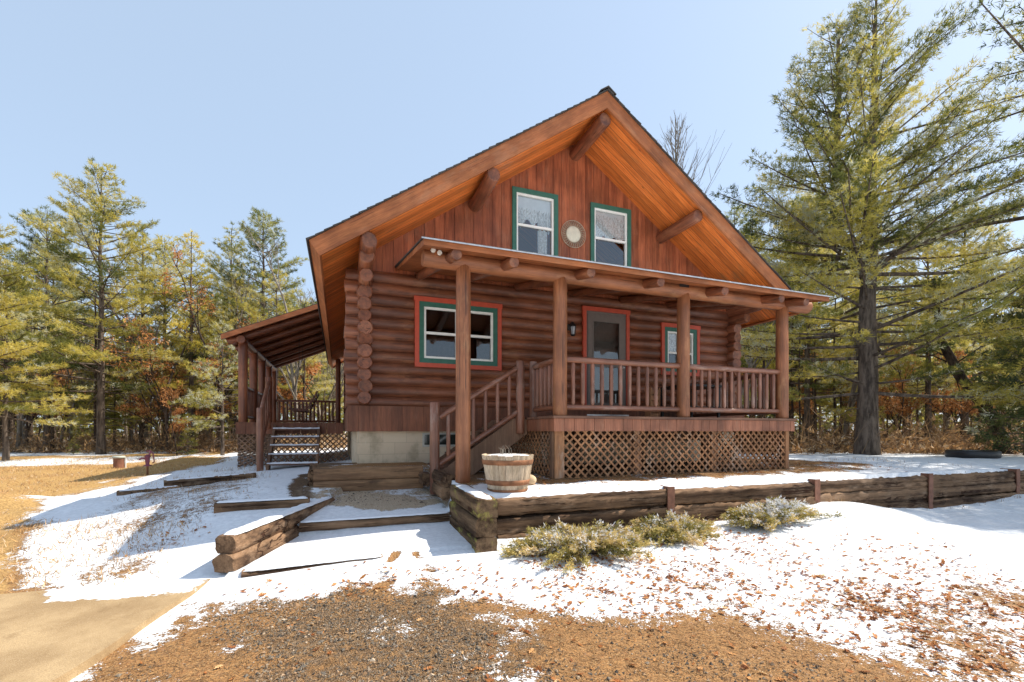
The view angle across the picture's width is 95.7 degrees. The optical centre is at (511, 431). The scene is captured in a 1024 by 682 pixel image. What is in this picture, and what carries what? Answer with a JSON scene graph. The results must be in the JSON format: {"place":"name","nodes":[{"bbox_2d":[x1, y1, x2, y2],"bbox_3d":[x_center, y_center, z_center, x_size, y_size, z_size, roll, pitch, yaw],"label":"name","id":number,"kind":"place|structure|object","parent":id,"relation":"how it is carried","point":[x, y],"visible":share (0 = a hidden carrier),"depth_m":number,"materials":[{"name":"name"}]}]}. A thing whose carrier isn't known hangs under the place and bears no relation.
{"place":"outdoors","nodes":[
{"label":"outdoors","id":0,"kind":"place"},
{"bbox_2d":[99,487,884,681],"bbox_3d":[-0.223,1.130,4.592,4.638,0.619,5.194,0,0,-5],"label":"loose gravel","id":1,"kind":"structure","parent":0,"point":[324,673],"depth_m":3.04,"materials":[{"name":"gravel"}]},
{"bbox_2d":[0,432,1023,681],"bbox_3d":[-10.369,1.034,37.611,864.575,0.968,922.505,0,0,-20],"label":"ground","id":2,"kind":"structure","parent":0,"point":[988,536],"depth_m":4.27,"materials":[{"name":"snow"}]},
{"bbox_2d":[0,236,34,448],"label":"tree","id":3,"kind":"object","parent":2,"relation":"on","point":[19,430],"visible":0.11,"depth_m":21.24,"materials":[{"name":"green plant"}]},
{"bbox_2d":[0,223,73,415],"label":"white pine","id":4,"kind":"object","parent":2,"relation":"on","point":[9,298],"visible":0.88,"depth_m":14.96,"materials":[{"name":"green plant"}]},
{"bbox_2d":[0,255,93,460],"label":"white pine","id":5,"kind":"object","parent":2,"relation":"on","point":[4,400],"visible":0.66,"depth_m":15.60,"materials":[{"name":"green plant"}]},
{"bbox_2d":[50,309,54,451],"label":"tree trunk","id":6,"kind":"object","parent":2,"relation":"on","point":[52,429],"visible":0.28,"depth_m":20.61,"materials":[{"name":"brown plant"}]},
{"bbox_2d":[3,234,111,439],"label":"white pine","id":7,"kind":"object","parent":2,"relation":"on","point":[53,300],"visible":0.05,"depth_m":30.01,"materials":[{"name":"green plant"}]},
{"bbox_2d":[0,205,125,451],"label":"white pine","id":8,"kind":"object","parent":2,"relation":"on","point":[23,257],"visible":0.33,"depth_m":20.84,"materials":[{"name":"green plant"}]},
{"bbox_2d":[59,306,106,445],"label":"bare tree","id":9,"kind":"object","parent":2,"relation":"on","point":[74,407],"visible":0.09,"depth_m":22.83,"materials":[{"name":"brown plant"}]},
{"bbox_2d":[54,339,127,447],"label":"bare tree","id":10,"kind":"object","parent":2,"relation":"on","point":[61,435],"visible":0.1,"depth_m":23.54,"materials":[{"name":"brown plant"}]},
{"bbox_2d":[93,298,96,448],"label":"tree trunk","id":11,"kind":"object","parent":2,"relation":"on","point":[95,401],"visible":0.42,"depth_m":20.75,"materials":[{"name":"brown plant"}]},
{"bbox_2d":[54,355,141,443],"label":"white pine","id":12,"kind":"object","parent":2,"relation":"on","point":[84,417],"visible":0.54,"depth_m":21.36,"materials":[{"name":"green plant"}]},
{"bbox_2d":[0,157,196,453],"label":"white pine","id":13,"kind":"object","parent":2,"relation":"on","point":[104,214],"visible":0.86,"depth_m":19.13,"materials":[{"name":"green plant"}]},
{"bbox_2d":[74,358,136,446],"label":"white pine","id":14,"kind":"object","parent":2,"relation":"on","point":[115,416],"visible":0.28,"depth_m":22.53,"materials":[{"name":"green plant"}]},
{"bbox_2d":[0,576,212,681],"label":"walkway","id":15,"kind":"structure","parent":2,"relation":"on","point":[62,635],"depth_m":3.21,"materials":[{"name":"concrete"}]},
{"bbox_2d":[63,245,173,448],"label":"bare tree","id":16,"kind":"object","parent":2,"relation":"on","point":[127,401],"visible":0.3,"depth_m":21.86,"materials":[{"name":"grey plant"}]},
{"bbox_2d":[112,456,125,467],"bbox_3d":[-11.079,0.895,13.056,0.296,0.400,0.296,0,0,25],"label":"well casing","id":17,"kind":"object","parent":2,"relation":"on","point":[119,461],"visible":0.82,"depth_m":12.97,"materials":[{"name":"metal"}]},
{"bbox_2d":[0,455,238,593],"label":"lawn grass","id":18,"kind":"structure","parent":2,"relation":"on","point":[77,525],"depth_m":5.42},
{"bbox_2d":[70,223,196,448],"bbox_3d":[-19.296,-4.840,23.828,5.413,12.098,6.933,0,0,-9],"label":"white pine","id":19,"kind":"object","parent":2,"relation":"on","point":[142,260],"visible":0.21,"depth_m":23.84,"materials":[{"name":"green plant"}]},
{"bbox_2d":[55,234,219,446],"bbox_3d":[-19.889,-5.028,25.307,8.575,12.483,7.806,0,0,-1],"label":"white pine","id":20,"kind":"object","parent":2,"relation":"on","point":[169,247],"visible":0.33,"depth_m":25.69,"materials":[{"name":"green plant"}]},
{"bbox_2d":[91,257,183,448],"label":"bare tree","id":21,"kind":"object","parent":2,"relation":"on","point":[133,338],"visible":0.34,"depth_m":21.49,"materials":[{"name":"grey plant"}]},
{"bbox_2d":[123,371,164,445],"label":"oak sapling","id":22,"kind":"object","parent":2,"relation":"on","point":[134,407],"visible":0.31,"depth_m":21.80,"materials":[{"name":"orange plant"}]},
{"bbox_2d":[139,450,154,474],"bbox_3d":[-8.451,0.746,10.717,0.169,0.626,0.270,0,0,36],"label":"hand pump","id":23,"kind":"object","parent":2,"relation":"on","point":[147,459],"visible":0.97,"depth_m":10.71,"materials":[{"name":"red paint"}]},
{"bbox_2d":[116,485,179,495],"bbox_3d":[-6.103,1.035,7.798,0.836,0.192,0.186,0,0,-37],"label":"edging timber","id":24,"kind":"object","parent":2,"relation":"on","point":[125,492],"visible":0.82,"depth_m":7.68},
{"bbox_2d":[115,347,186,449],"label":"oak sapling","id":25,"kind":"object","parent":2,"relation":"on","point":[145,410],"visible":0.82,"depth_m":20.50,"materials":[{"name":"orange plant"}]},
{"bbox_2d":[117,355,185,449],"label":"white pine","id":26,"kind":"object","parent":2,"relation":"on","point":[133,417],"visible":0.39,"depth_m":21.38,"materials":[{"name":"green plant"}]},
{"bbox_2d":[86,281,221,451],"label":"oak sapling","id":27,"kind":"object","parent":2,"relation":"on","point":[149,381],"visible":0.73,"depth_m":20.41,"materials":[{"name":"orange plant"}]},
{"bbox_2d":[144,360,187,446],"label":"oak sapling","id":28,"kind":"object","parent":2,"relation":"on","point":[182,378],"visible":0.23,"depth_m":22.75,"materials":[{"name":"orange plant"}]},
{"bbox_2d":[160,389,192,455],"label":"oak sapling","id":29,"kind":"object","parent":2,"relation":"on","point":[174,424],"visible":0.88,"depth_m":18.42,"materials":[{"name":"orange plant"}]},
{"bbox_2d":[137,230,235,446],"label":"white pine","id":30,"kind":"object","parent":2,"relation":"on","point":[192,344],"visible":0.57,"depth_m":22.39,"materials":[{"name":"green plant"}]},
{"bbox_2d":[155,328,217,445],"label":"oak sapling","id":31,"kind":"object","parent":2,"relation":"on","point":[182,406],"visible":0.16,"depth_m":25.16,"materials":[{"name":"orange plant"}]},
{"bbox_2d":[176,425,198,454],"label":"pine sapling","id":32,"kind":"object","parent":2,"relation":"on","point":[190,440],"visible":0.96,"depth_m":18.06,"materials":[{"name":"green plant"}]},
{"bbox_2d":[160,295,225,442],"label":"white pine","id":33,"kind":"object","parent":2,"relation":"on","point":[194,305],"visible":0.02,"depth_m":30.73,"materials":[{"name":"green plant"}]},
{"bbox_2d":[173,292,219,440],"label":"white pine","id":34,"kind":"object","parent":2,"relation":"on","point":[198,363],"visible":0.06,"depth_m":29.59,"materials":[{"name":"green plant"}]},
{"bbox_2d":[154,243,260,447],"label":"oak sapling","id":35,"kind":"object","parent":2,"relation":"on","point":[177,254],"visible":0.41,"depth_m":19.74,"materials":[{"name":"orange plant"}]},
{"bbox_2d":[168,320,248,455],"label":"white pine","id":36,"kind":"object","parent":2,"relation":"on","point":[206,399],"visible":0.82,"depth_m":17.46,"materials":[{"name":"green plant"}]},
{"bbox_2d":[164,472,255,486],"bbox_3d":[-5.653,0.931,8.733,1.463,0.232,0.214,0,0,-37],"label":"edging timber","id":37,"kind":"object","parent":2,"relation":"on","point":[194,481],"visible":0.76,"depth_m":8.61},
{"bbox_2d":[194,389,228,446],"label":"oak sapling","id":38,"kind":"object","parent":2,"relation":"on","point":[207,413],"visible":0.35,"depth_m":22.65,"materials":[{"name":"orange plant"}]},
{"bbox_2d":[160,222,280,441],"bbox_3d":[-16.132,-5.557,27.139,5.943,13.284,7.612,0,0,1],"label":"white pine","id":39,"kind":"object","parent":2,"relation":"on","point":[220,246],"visible":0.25,"depth_m":26.61,"materials":[{"name":"green plant"}]},
{"bbox_2d":[196,365,248,440],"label":"white pine","id":40,"kind":"object","parent":2,"relation":"on","point":[232,424],"visible":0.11,"depth_m":23.88,"materials":[{"name":"green plant"}]},
{"bbox_2d":[201,340,248,422],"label":"oak sapling","id":41,"kind":"object","parent":2,"relation":"on","point":[226,402],"visible":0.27,"depth_m":20.97,"materials":[{"name":"orange plant"}]},
{"bbox_2d":[203,265,259,443],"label":"bare tree","id":42,"kind":"object","parent":2,"relation":"on","point":[239,321],"visible":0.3,"depth_m":21.99,"materials":[{"name":"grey plant"}]},
{"bbox_2d":[191,272,283,446],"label":"white pine","id":43,"kind":"object","parent":2,"relation":"on","point":[228,291],"visible":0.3,"depth_m":22.92,"materials":[{"name":"green plant"}]},
{"bbox_2d":[177,206,326,398],"bbox_3d":[-13.188,-5.470,24.812,7.424,13.286,7.336,0,0,17],"label":"white pine","id":44,"kind":"object","parent":2,"relation":"on","point":[256,236],"visible":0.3,"depth_m":24.42,"materials":[{"name":"green plant"}]},
{"bbox_2d":[214,496,309,512],"bbox_3d":[-3.077,0.931,5.745,1.041,0.201,0.185,0,0,-20],"label":"edging timber","id":45,"kind":"object","parent":2,"relation":"on","point":[220,506],"visible":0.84,"depth_m":5.67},
{"bbox_2d":[225,268,313,449],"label":"white pine","id":46,"kind":"object","parent":2,"relation":"on","point":[276,301],"visible":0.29,"depth_m":21.24,"materials":[{"name":"green plant"}]},
{"bbox_2d":[212,497,334,572],"bbox_3d":[-2.576,1.087,5.316,0.225,0.387,2.320,0,0,1],"label":"timber stack","id":47,"kind":"object","parent":2,"relation":"on","point":[240,547],"visible":0.82,"depth_m":4.60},
{"bbox_2d":[238,219,315,449],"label":"bare tree","id":48,"kind":"object","parent":2,"relation":"on","point":[293,375],"visible":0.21,"depth_m":20.07,"materials":[{"name":"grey plant"}]},
{"bbox_2d":[277,361,321,448],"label":"oak sapling","id":49,"kind":"object","parent":2,"relation":"on","point":[314,369],"visible":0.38,"depth_m":21.85,"materials":[{"name":"orange plant"}]},
{"bbox_2d":[292,281,323,441],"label":"tree","id":50,"kind":"object","parent":2,"relation":"on","point":[300,297],"visible":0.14,"depth_m":26.95,"materials":[{"name":"green plant"}]},
{"bbox_2d":[241,553,382,577],"bbox_3d":[-1.856,1.295,4.385,1.224,0.173,0.151,0,0,-19],"label":"step timber","id":51,"kind":"object","parent":2,"relation":"on","point":[264,569],"visible":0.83,"depth_m":4.31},
{"bbox_2d":[280,309,343,438],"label":"white pine","id":52,"kind":"object","parent":2,"relation":"on","point":[308,360],"visible":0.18,"depth_m":22.88,"materials":[{"name":"green plant"}]},
{"bbox_2d":[288,302,343,418],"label":"white pine","id":53,"kind":"object","parent":2,"relation":"on","point":[327,392],"visible":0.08,"depth_m":31.30,"materials":[{"name":"green plant"}]},
{"bbox_2d":[297,299,343,438],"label":"white pine","id":54,"kind":"object","parent":2,"relation":"on","point":[326,397],"visible":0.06,"depth_m":33.28,"materials":[{"name":"green plant"}]},
{"bbox_2d":[316,354,343,442],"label":"bare tree","id":55,"kind":"object","parent":2,"relation":"on","point":[332,396],"visible":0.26,"depth_m":25.03,"materials":[{"name":"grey plant"}]},
{"bbox_2d":[307,464,422,491],"bbox_3d":[-2.818,0.753,7.457,1.285,0.414,2.618,0,0,-63],"label":"raised bed","id":56,"kind":"object","parent":2,"relation":"on","point":[346,479],"visible":0.84,"depth_m":7.05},
{"bbox_2d":[299,511,449,531],"bbox_3d":[-1.664,1.123,5.761,1.781,0.162,0.195,0,0,-20],"label":"step timber","id":57,"kind":"object","parent":2,"relation":"on","point":[324,524],"visible":0.98,"depth_m":5.67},
{"bbox_2d":[482,445,533,492],"bbox_3d":[-0.055,0.446,5.635,0.633,0.557,0.632,0,0,-20],"label":"barrel planter","id":58,"kind":"object","parent":2,"relation":"on","point":[508,472],"visible":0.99,"depth_m":5.40,"materials":[{"name":"brown wood"}]},
{"bbox_2d":[0,380,1023,454],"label":"undergrowth","id":59,"kind":"object","parent":2,"relation":"on","point":[941,443],"visible":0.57,"depth_m":17.12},
{"bbox_2d":[15,304,1022,439],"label":"woods","id":60,"kind":"object","parent":2,"relation":"on","point":[828,420],"visible":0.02,"depth_m":48.16,"materials":[{"name":"plant"}]},
{"bbox_2d":[220,85,832,494],"bbox_3d":[-1.296,-2.507,13.154,11.986,7.215,14.680,0,0,-20],"label":"log cabin","id":61,"kind":"object","parent":2,"relation":"on","point":[462,353],"visible":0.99,"depth_m":8.37,"materials":[{"name":"wood"}]},
{"bbox_2d":[288,347,319,412],"bbox_3d":[-6.395,-1.640,14.319,0.804,2.130,1.350,0,0,-20],"label":"porch swing","id":62,"kind":"object","parent":61,"relation":"hanging from","point":[315,398],"visible":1,"depth_m":13.86,"materials":[{"name":"brown wood"}]},
{"bbox_2d":[422,433,454,446],"bbox_3d":[-1.293,0.155,8.348,0.640,0.250,0.020,0,0,-20],"label":"basement window","id":63,"kind":"structure","parent":61,"relation":"in","point":[425,436],"depth_m":8.35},
{"bbox_2d":[414,295,502,370],"bbox_3d":[-0.965,-1.765,8.483,1.646,1.250,0.086,0,0,-20],"label":"window","id":64,"kind":"structure","parent":61,"relation":"in","point":[422,303],"depth_m":8.41,"materials":[{"name":"red paint"}]},
{"bbox_2d":[512,186,557,255],"bbox_3d":[0.444,-3.960,9.087,0.970,1.460,0.122,0,0,-20],"label":"window","id":65,"kind":"structure","parent":61,"relation":"in","point":[541,208],"depth_m":9.13,"materials":[{"name":"green paint"}]},
{"bbox_2d":[561,220,585,247],"bbox_3d":[1.244,-3.970,9.330,0.556,0.556,0.030,0,0,-20],"label":"wall medallion","id":66,"kind":"object","parent":61,"relation":"attached to","point":[573,235],"depth_m":9.32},
{"bbox_2d":[582,306,629,415],"bbox_3d":[1.933,-1.420,9.589,1.129,2.220,0.255,0,0,-20],"label":"front door","id":67,"kind":"structure","parent":61,"relation":"in","point":[605,331],"depth_m":9.64,"materials":[{"name":"red paint"}]},
{"bbox_2d":[590,202,630,266],"bbox_3d":[2.046,-3.950,9.683,0.970,1.460,0.122,0,0,-20],"label":"window","id":68,"kind":"structure","parent":61,"relation":"in","point":[610,222],"depth_m":9.70,"materials":[{"name":"green paint"}]},
{"bbox_2d":[660,322,700,376],"bbox_3d":[3.705,-1.787,10.244,1.060,1.125,0.128,0,0,-20],"label":"window","id":69,"kind":"structure","parent":61,"relation":"in","point":[668,331],"depth_m":10.22,"materials":[{"name":"red paint"}]},
{"bbox_2d":[35,457,1020,574],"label":"dry weeds","id":70,"kind":"object","parent":2,"relation":"on","point":[162,499],"visible":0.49,"depth_m":5.94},
{"bbox_2d":[72,462,1022,681],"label":"needle litter","id":71,"kind":"object","parent":2,"relation":"on","point":[478,657],"visible":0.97,"depth_m":2.96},
{"bbox_2d":[100,460,1023,681],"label":"fallen leaves","id":72,"kind":"object","parent":2,"relation":"on","point":[910,606],"visible":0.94,"depth_m":3.80,"materials":[{"name":"brown plant"}]},
{"bbox_2d":[497,518,659,572],"bbox_3d":[0.728,1.139,4.891,1.830,0.398,1.291,0,0,-20],"label":"juniper bush","id":73,"kind":"object","parent":2,"relation":"on","point":[607,540],"visible":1,"depth_m":4.70,"materials":[{"name":"green plant"}]},
{"bbox_2d":[621,509,724,546],"bbox_3d":[1.959,1.137,5.535,1.534,0.396,0.918,0,0,-20],"label":"juniper bush","id":74,"kind":"object","parent":2,"relation":"on","point":[673,528],"visible":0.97,"depth_m":5.44,"materials":[{"name":"green plant"}]},
{"bbox_2d":[657,110,728,193],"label":"birch","id":75,"kind":"object","parent":2,"relation":"on","point":[677,156],"visible":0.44,"depth_m":19.51,"materials":[{"name":"grey plant"}]},
{"bbox_2d":[418,468,1023,552],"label":"retaining wall","id":76,"kind":"structure","parent":2,"relation":"on","point":[480,521],"depth_m":6.19,"materials":[{"name":"wood"}]},
{"bbox_2d":[740,216,776,439],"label":"spruce","id":77,"kind":"object","parent":2,"relation":"on","point":[751,221],"visible":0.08,"depth_m":21.85,"materials":[{"name":"green plant"}]},
{"bbox_2d":[741,260,796,407],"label":"bare tree","id":78,"kind":"object","parent":2,"relation":"on","point":[750,363],"visible":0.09,"depth_m":17.33,"materials":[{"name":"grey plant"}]},
{"bbox_2d":[725,200,816,383],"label":"white pine","id":79,"kind":"object","parent":2,"relation":"on","point":[736,213],"visible":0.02,"depth_m":25.62,"materials":[{"name":"green plant"}]},
{"bbox_2d":[717,495,845,531],"bbox_3d":[3.479,1.064,6.141,1.822,0.417,0.890,0,0,-20],"label":"juniper bush","id":80,"kind":"object","parent":2,"relation":"on","point":[771,515],"visible":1,"depth_m":5.94,"materials":[{"name":"green plant"}]},
{"bbox_2d":[798,336,800,444],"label":"tree trunk","id":81,"kind":"object","parent":2,"relation":"on","point":[799,395],"visible":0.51,"depth_m":17.28,"materials":[{"name":"brown plant"}]},
{"bbox_2d":[768,279,842,431],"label":"white pine","id":82,"kind":"object","parent":2,"relation":"on","point":[802,377],"visible":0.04,"depth_m":24.41,"materials":[{"name":"green plant"}]},
{"bbox_2d":[789,350,827,422],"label":"oak sapling","id":83,"kind":"object","parent":2,"relation":"on","point":[801,401],"visible":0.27,"depth_m":19.66,"materials":[{"name":"brown plant"}]},
{"bbox_2d":[740,189,899,442],"bbox_3d":[12.128,-4.449,19.064,6.072,10.652,6.066,0,0,28],"label":"white pine","id":84,"kind":"object","parent":2,"relation":"on","point":[836,353],"visible":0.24,"depth_m":18.43,"materials":[{"name":"green plant"}]},
{"bbox_2d":[789,310,850,442],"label":"white pine","id":85,"kind":"object","parent":2,"relation":"on","point":[821,381],"visible":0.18,"depth_m":21.36,"materials":[{"name":"green plant"}]},
{"bbox_2d":[742,186,904,435],"bbox_3d":[15.152,-5.660,23.508,7.509,13.174,7.502,0,0,43],"label":"white pine","id":86,"kind":"object","parent":2,"relation":"on","point":[840,301],"visible":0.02,"depth_m":22.91,"materials":[{"name":"green plant"}]},
{"bbox_2d":[709,0,1023,454],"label":"white pine","id":87,"kind":"object","parent":2,"relation":"on","point":[850,206],"visible":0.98,"depth_m":12.55,"materials":[{"name":"green plant"}]},
{"bbox_2d":[795,229,947,430],"bbox_3d":[17.514,-4.877,23.402,5.182,11.584,6.638,0,0,-39],"label":"white pine","id":88,"kind":"object","parent":2,"relation":"on","point":[886,284],"visible":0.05,"depth_m":23.04,"materials":[{"name":"green plant"}]},
{"bbox_2d":[841,232,923,446],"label":"bare tree","id":89,"kind":"object","parent":2,"relation":"on","point":[853,389],"visible":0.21,"depth_m":16.46,"materials":[{"name":"grey plant"}]},
{"bbox_2d":[835,260,958,436],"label":"white pine","id":90,"kind":"object","parent":2,"relation":"on","point":[907,278],"visible":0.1,"depth_m":22.41,"materials":[{"name":"green plant"}]},
{"bbox_2d":[879,344,920,444],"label":"oak sapling","id":91,"kind":"object","parent":2,"relation":"on","point":[895,401],"visible":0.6,"depth_m":15.74,"materials":[{"name":"brown plant"}]},
{"bbox_2d":[879,362,922,444],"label":"oak sapling","id":92,"kind":"object","parent":2,"relation":"on","point":[909,408],"visible":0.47,"depth_m":18.37,"materials":[{"name":"brown plant"}]},
{"bbox_2d":[882,361,944,438],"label":"white pine","id":93,"kind":"object","parent":2,"relation":"on","point":[919,390],"visible":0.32,"depth_m":18.42,"materials":[{"name":"green plant"}]},
{"bbox_2d":[822,0,1023,354],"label":"white pine","id":94,"kind":"object","parent":2,"relation":"on","point":[1017,73],"visible":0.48,"depth_m":13.36,"materials":[{"name":"green plant"}]},
{"bbox_2d":[845,214,1001,445],"bbox_3d":[15.092,-3.568,17.305,4.277,8.948,4.551,0,0,-30],"label":"white pine","id":95,"kind":"object","parent":2,"relation":"on","point":[929,364],"visible":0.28,"depth_m":16.88,"materials":[{"name":"green plant"}]},
{"bbox_2d":[917,343,971,441],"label":"oak sapling","id":96,"kind":"object","parent":2,"relation":"on","point":[936,406],"visible":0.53,"depth_m":16.68,"materials":[{"name":"brown plant"}]},
{"bbox_2d":[880,199,1023,440],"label":"white pine","id":97,"kind":"object","parent":2,"relation":"on","point":[963,242],"visible":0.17,"depth_m":18.52,"materials":[{"name":"green plant"}]},
{"bbox_2d":[933,355,977,441],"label":"oak sapling","id":98,"kind":"object","parent":2,"relation":"on","point":[968,407],"visible":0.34,"depth_m":18.19,"materials":[{"name":"brown plant"}]},
{"bbox_2d":[907,278,1013,453],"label":"leaning tree","id":99,"kind":"object","parent":2,"relation":"on","point":[949,356],"visible":0.48,"depth_m":13.64,"materials":[{"name":"brown plant"}]},
{"bbox_2d":[923,243,1017,435],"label":"bare tree","id":100,"kind":"object","parent":2,"relation":"on","point":[972,344],"visible":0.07,"depth_m":19.78,"materials":[{"name":"grey plant"}]},
{"bbox_2d":[945,449,1001,458],"bbox_3d":[11.325,0.569,11.398,1.000,0.200,1.000,0,0,-20],"label":"fire pit ring","id":101,"kind":"object","parent":2,"relation":"on","point":[985,454],"visible":0.94,"depth_m":11.08,"materials":[{"name":"black metal"}]},
{"bbox_2d":[943,254,1023,406],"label":"white pine","id":102,"kind":"object","parent":2,"relation":"on","point":[1015,400],"visible":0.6,"depth_m":12.11,"materials":[{"name":"green plant"}]},
{"bbox_2d":[961,254,1023,410],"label":"white pine","id":103,"kind":"object","parent":2,"relation":"on","point":[995,372],"visible":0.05,"depth_m":19.50,"materials":[{"name":"green plant"}]},
{"bbox_2d":[963,250,1023,452],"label":"white pine","id":104,"kind":"object","parent":2,"relation":"on","point":[1014,415],"visible":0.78,"depth_m":11.92,"materials":[{"name":"green plant"}]},
{"bbox_2d":[964,306,1023,454],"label":"white pine","id":105,"kind":"object","parent":2,"relation":"on","point":[1006,423],"visible":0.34,"depth_m":13.12,"materials":[{"name":"green plant"}]},
{"bbox_2d":[0,0,1023,431],"label":"sky","id":106,"kind":"structure","parent":0,"point":[310,114],"materials":[{"name":"blue"}]},
{"bbox_2d":[645,387,659,416],"bbox_3d":[2.736,-0.528,9.021,0.220,0.620,0.180,0,0,-20],"label":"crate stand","id":107,"kind":"object","parent":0,"point":[651,403],"visible":0.47,"depth_m":8.93,"materials":[{"name":"brown wood"}]},
{"bbox_2d":[659,384,721,417],"bbox_3d":[3.629,-0.564,9.460,0.900,0.692,0.900,0,0,-20],"label":"bench","id":108,"kind":"object","parent":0,"point":[697,388],"visible":0.16,"depth_m":9.39,"materials":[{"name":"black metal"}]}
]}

